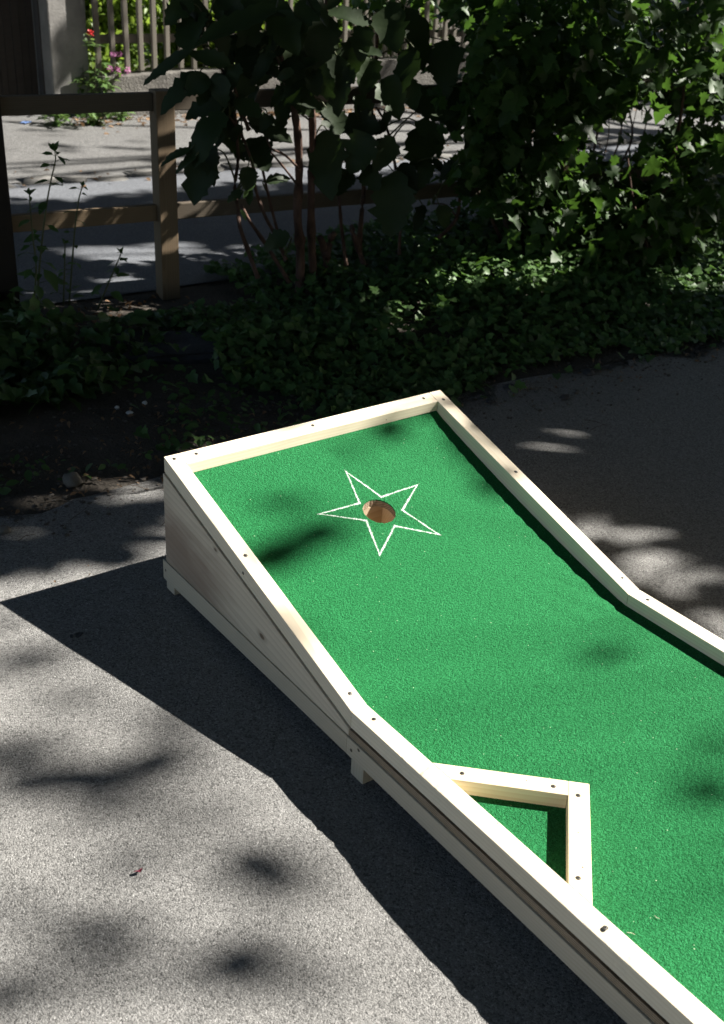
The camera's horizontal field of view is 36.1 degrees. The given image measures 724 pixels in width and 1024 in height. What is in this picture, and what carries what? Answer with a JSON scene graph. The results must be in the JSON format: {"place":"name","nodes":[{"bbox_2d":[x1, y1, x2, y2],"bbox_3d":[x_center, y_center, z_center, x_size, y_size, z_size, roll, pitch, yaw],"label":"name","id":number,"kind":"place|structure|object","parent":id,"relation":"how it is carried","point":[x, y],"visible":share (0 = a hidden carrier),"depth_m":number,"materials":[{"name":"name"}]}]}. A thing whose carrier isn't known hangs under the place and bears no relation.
{"place":"outdoors","nodes":[
{"label":"outdoors","id":0,"kind":"place"},
{"bbox_2d":[9,142,707,305],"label":"road","id":1,"kind":"structure","parent":0,"point":[202,241],"depth_m":6.50,"materials":[{"name":"grey asphalt"}]},
{"bbox_2d":[625,139,640,144],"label":"kerb stone","id":2,"kind":"object","parent":1,"relation":"on","point":[636,141],"visible":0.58,"depth_m":10.62,"materials":[{"name":"stone"}]},
{"bbox_2d":[0,356,723,1023],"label":"courtyard","id":3,"kind":"structure","parent":0,"point":[188,756],"depth_m":2.48,"materials":[{"name":"grey asphalt"}]},
{"bbox_2d":[0,525,10,533],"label":"stone","id":4,"kind":"object","parent":3,"relation":"on","point":[5,529],"visible":1,"depth_m":3.40,"materials":[{"name":"grey stone"}]},
{"bbox_2d":[0,339,722,541],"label":"fallen twigs","id":5,"kind":"object","parent":3,"relation":"on","point":[286,419],"visible":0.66,"depth_m":4.21,"materials":[{"name":"brown wood"}]},
{"bbox_2d":[0,339,723,551],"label":"soil crumbs","id":6,"kind":"object","parent":3,"relation":"on","point":[151,461],"visible":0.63,"depth_m":4.20,"materials":[{"name":"brown soil"}]},
{"bbox_2d":[163,390,723,1023],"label":"minigolf lane","id":7,"kind":"structure","parent":3,"relation":"on","point":[443,620],"depth_m":2.75,"materials":[{"name":"green carpet"}]},
{"bbox_2d":[560,394,568,399],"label":"stone","id":8,"kind":"object","parent":3,"relation":"on","point":[564,396],"visible":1,"depth_m":4.73,"materials":[{"name":"grey stone"}]},
{"bbox_2d":[0,5,723,516],"bbox_3d":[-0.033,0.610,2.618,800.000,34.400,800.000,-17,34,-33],"label":"ground","id":9,"kind":"structure","parent":0,"point":[38,419],"depth_m":4.35,"materials":[{"name":"soil"}]},
{"bbox_2d":[16,174,58,184],"bbox_3d":[-2.170,-2.190,7.394,0.285,0.050,0.152,-21,41,-33],"label":"kerb stone","id":10,"kind":"object","parent":9,"relation":"on","point":[27,181],"visible":0.57,"depth_m":7.37,"materials":[{"name":"stone"}]},
{"bbox_2d":[31,0,89,93],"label":"gate pillar","id":11,"kind":"structure","parent":9,"relation":"on","point":[64,49],"depth_m":9.32,"materials":[{"name":"concrete"}]},
{"bbox_2d":[0,0,45,94],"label":"plank gate","id":12,"kind":"structure","parent":11,"relation":"attached to","point":[19,66],"depth_m":9.31,"materials":[{"name":"brown wood"}]},
{"bbox_2d":[50,238,83,305],"bbox_3d":[-1.363,-1.102,5.074,0.134,0.309,0.123,11,29,14],"label":"weed stalk","id":13,"kind":"object","parent":9,"relation":"on","point":[64,276],"visible":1,"depth_m":5.06,"materials":[{"name":"green plant"}]},
{"bbox_2d":[62,472,80,487],"bbox_3d":[-0.970,-0.106,3.716,0.060,0.050,0.069,-12,32,-26],"label":"stone","id":14,"kind":"object","parent":9,"relation":"on","point":[71,479],"visible":1,"depth_m":3.70,"materials":[{"name":"grey stone"}]},
{"bbox_2d":[57,181,87,305],"bbox_3d":[-1.301,-1.222,5.062,0.143,0.563,0.138,15,31,21],"label":"weed stalk","id":15,"kind":"object","parent":9,"relation":"on","point":[67,231],"visible":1,"depth_m":5.04,"materials":[{"name":"green plant"}]},
{"bbox_2d":[62,176,86,182],"bbox_3d":[-1.953,-2.242,7.509,0.159,0.034,0.151,-17,31,-34],"label":"kerb stone","id":16,"kind":"object","parent":9,"relation":"on","point":[73,179],"visible":0.83,"depth_m":7.46,"materials":[{"name":"stone"}]},
{"bbox_2d":[0,291,173,414],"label":"undergrowth","id":17,"kind":"object","parent":9,"relation":"on","point":[58,376],"visible":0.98,"depth_m":4.57,"materials":[{"name":"green plant"}]},
{"bbox_2d":[9,188,55,307],"bbox_3d":[-1.443,-1.144,4.853,0.168,0.544,0.150,17,31,24],"label":"weed stalk","id":18,"kind":"object","parent":17,"relation":"on","point":[38,291],"visible":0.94,"depth_m":4.88,"materials":[{"name":"green plant"}]},
{"bbox_2d":[17,141,69,299],"bbox_3d":[-1.399,-1.284,4.948,0.220,0.705,0.224,17,31,24],"label":"weed stalk","id":19,"kind":"object","parent":17,"relation":"on","point":[52,279],"visible":0.92,"depth_m":4.93,"materials":[{"name":"green plant"}]},
{"bbox_2d":[87,175,128,181],"bbox_3d":[-1.746,-2.275,7.631,0.265,0.032,0.152,-16,36,-31],"label":"kerb stone","id":20,"kind":"object","parent":9,"relation":"on","point":[114,178],"visible":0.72,"depth_m":7.61,"materials":[{"name":"stone"}]},
{"bbox_2d":[90,247,128,309],"bbox_3d":[-1.172,-1.082,5.147,0.197,0.286,0.155,3,28,-1],"label":"weed stalk","id":21,"kind":"object","parent":9,"relation":"on","point":[117,295],"visible":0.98,"depth_m":5.13,"materials":[{"name":"green plant"}]},
{"bbox_2d":[85,0,169,92],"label":"garden bush","id":22,"kind":"object","parent":9,"relation":"on","point":[103,21],"visible":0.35,"depth_m":10.14,"materials":[{"name":"green plant"}]},
{"bbox_2d":[93,1,161,62],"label":"garden bush","id":23,"kind":"object","parent":9,"relation":"on","point":[148,33],"depth_m":12.30,"materials":[{"name":"green plant"}]},
{"bbox_2d":[123,169,151,176],"bbox_3d":[-1.555,-2.382,7.835,0.241,0.038,0.154,-17,32,-33],"label":"kerb stone","id":24,"kind":"object","parent":9,"relation":"on","point":[141,173],"visible":0.66,"depth_m":7.78,"materials":[{"name":"stone"}]},
{"bbox_2d":[117,329,223,364],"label":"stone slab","id":25,"kind":"structure","parent":9,"relation":"on","point":[199,350],"depth_m":4.81,"materials":[{"name":"grey stone"}]},
{"bbox_2d":[135,0,264,69],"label":"garden bush","id":26,"kind":"object","parent":9,"relation":"on","point":[173,48],"visible":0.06,"depth_m":10.81,"materials":[{"name":"green plant"}]},
{"bbox_2d":[0,309,460,494],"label":"ground weeds","id":27,"kind":"object","parent":9,"relation":"on","point":[169,447],"visible":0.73,"depth_m":4.35,"materials":[{"name":"green plant"}]},
{"bbox_2d":[271,161,293,167],"bbox_3d":[-0.648,-2.631,8.465,0.293,0.052,0.154,-14,32,-30],"label":"kerb stone","id":28,"kind":"object","parent":9,"relation":"on","point":[275,164],"visible":0.29,"depth_m":8.44,"materials":[{"name":"stone"}]},
{"bbox_2d":[261,0,361,47],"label":"garden bush","id":29,"kind":"object","parent":9,"relation":"on","point":[338,20],"visible":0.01,"depth_m":11.80,"materials":[{"name":"green plant"}]},
{"bbox_2d":[143,0,480,296],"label":"leaved shrub","id":30,"kind":"object","parent":9,"relation":"on","point":[304,52],"visible":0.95,"depth_m":5.18,"materials":[{"name":"green plant"}]},
{"bbox_2d":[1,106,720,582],"bbox_3d":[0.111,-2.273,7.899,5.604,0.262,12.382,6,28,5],"label":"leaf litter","id":31,"kind":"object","parent":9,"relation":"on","point":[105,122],"visible":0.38,"depth_m":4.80,"materials":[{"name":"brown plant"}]},
{"bbox_2d":[0,78,723,310],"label":"rail fence","id":32,"kind":"object","parent":9,"relation":"on","point":[165,211],"visible":0.41,"depth_m":5.21,"materials":[{"name":"brown wood"}]},
{"bbox_2d":[91,52,669,115],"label":"garden wall","id":33,"kind":"structure","parent":9,"relation":"on","point":[132,81],"depth_m":9.84,"materials":[{"name":"concrete"}]},
{"bbox_2d":[85,0,538,74],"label":"picket fence","id":34,"kind":"object","parent":33,"relation":"on","point":[139,38],"visible":0.17,"depth_m":9.63,"materials":[{"name":"brown wood"}]},
{"bbox_2d":[38,198,723,446],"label":"ivy","id":35,"kind":"object","parent":9,"relation":"on","point":[305,321],"visible":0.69,"depth_m":5.49,"materials":[{"name":"green plant"}]},
{"bbox_2d":[348,0,449,56],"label":"garden bush","id":36,"kind":"object","parent":9,"relation":"on","point":[431,12],"visible":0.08,"depth_m":12.29,"materials":[{"name":"green plant"}]},
{"bbox_2d":[432,153,451,158],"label":"kerb stone","id":37,"kind":"object","parent":9,"relation":"on","point":[445,155],"visible":0.33,"depth_m":9.22,"materials":[{"name":"stone"}]},
{"bbox_2d":[351,0,645,264],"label":"leafy bush","id":38,"kind":"object","parent":9,"relation":"on","point":[509,170],"visible":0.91,"depth_m":5.45,"materials":[{"name":"green plant"}]},
{"bbox_2d":[539,0,723,273],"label":"leafy bush","id":39,"kind":"object","parent":9,"relation":"on","point":[687,41],"visible":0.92,"depth_m":6.01,"materials":[{"name":"green plant"}]},
{"bbox_2d":[2,100,723,182],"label":"pavement","id":40,"kind":"structure","parent":0,"point":[87,150],"depth_m":8.79,"materials":[{"name":"concrete"}]},
{"bbox_2d":[36,114,72,126],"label":"wall weed","id":41,"kind":"object","parent":40,"relation":"on","point":[57,122],"depth_m":9.05,"materials":[{"name":"green plant"}]},
{"bbox_2d":[69,69,92,113],"bbox_3d":[-2.374,-3.631,9.618,0.293,0.458,0.387,10,29,12],"label":"wall weed","id":42,"kind":"object","parent":40,"relation":"on","point":[80,89],"depth_m":9.49,"materials":[{"name":"green plant"}]},
{"bbox_2d":[83,30,102,114],"bbox_3d":[-2.251,-3.674,9.368,0.178,0.716,0.182,-17,34,-33],"label":"flowering plant","id":43,"kind":"object","parent":40,"relation":"on","point":[86,42],"visible":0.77,"depth_m":9.27,"materials":[{"name":"green plant"}]},
{"bbox_2d":[75,112,119,125],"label":"wall weed","id":44,"kind":"object","parent":40,"relation":"on","point":[92,119],"depth_m":9.19,"materials":[{"name":"green plant"}]},
{"bbox_2d":[83,51,129,117],"bbox_3d":[-2.180,-3.638,9.552,0.432,0.595,0.324,-17,34,-33],"label":"flowering plant","id":45,"kind":"object","parent":40,"relation":"on","point":[105,83],"visible":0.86,"depth_m":9.48,"materials":[{"name":"green plant"}]},
{"bbox_2d":[111,112,134,121],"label":"wall weed","id":46,"kind":"object","parent":40,"relation":"on","point":[122,114],"depth_m":9.52,"materials":[{"name":"green plant"}]},
{"bbox_2d":[220,162,257,169],"bbox_3d":[-0.906,-2.573,8.283,0.276,0.040,0.152,-14,33,-31],"label":"kerb stone","id":47,"kind":"object","parent":40,"relation":"on","point":[233,164],"visible":0.5,"depth_m":8.23,"materials":[{"name":"stone"}]},
{"bbox_2d":[592,138,628,145],"bbox_3d":[2.347,-3.495,10.519,0.379,0.040,0.154,-16,38,-31],"label":"kerb stone","id":48,"kind":"object","parent":40,"relation":"on","point":[612,141],"visible":0.69,"depth_m":10.47,"materials":[{"name":"stone"}]}
]}

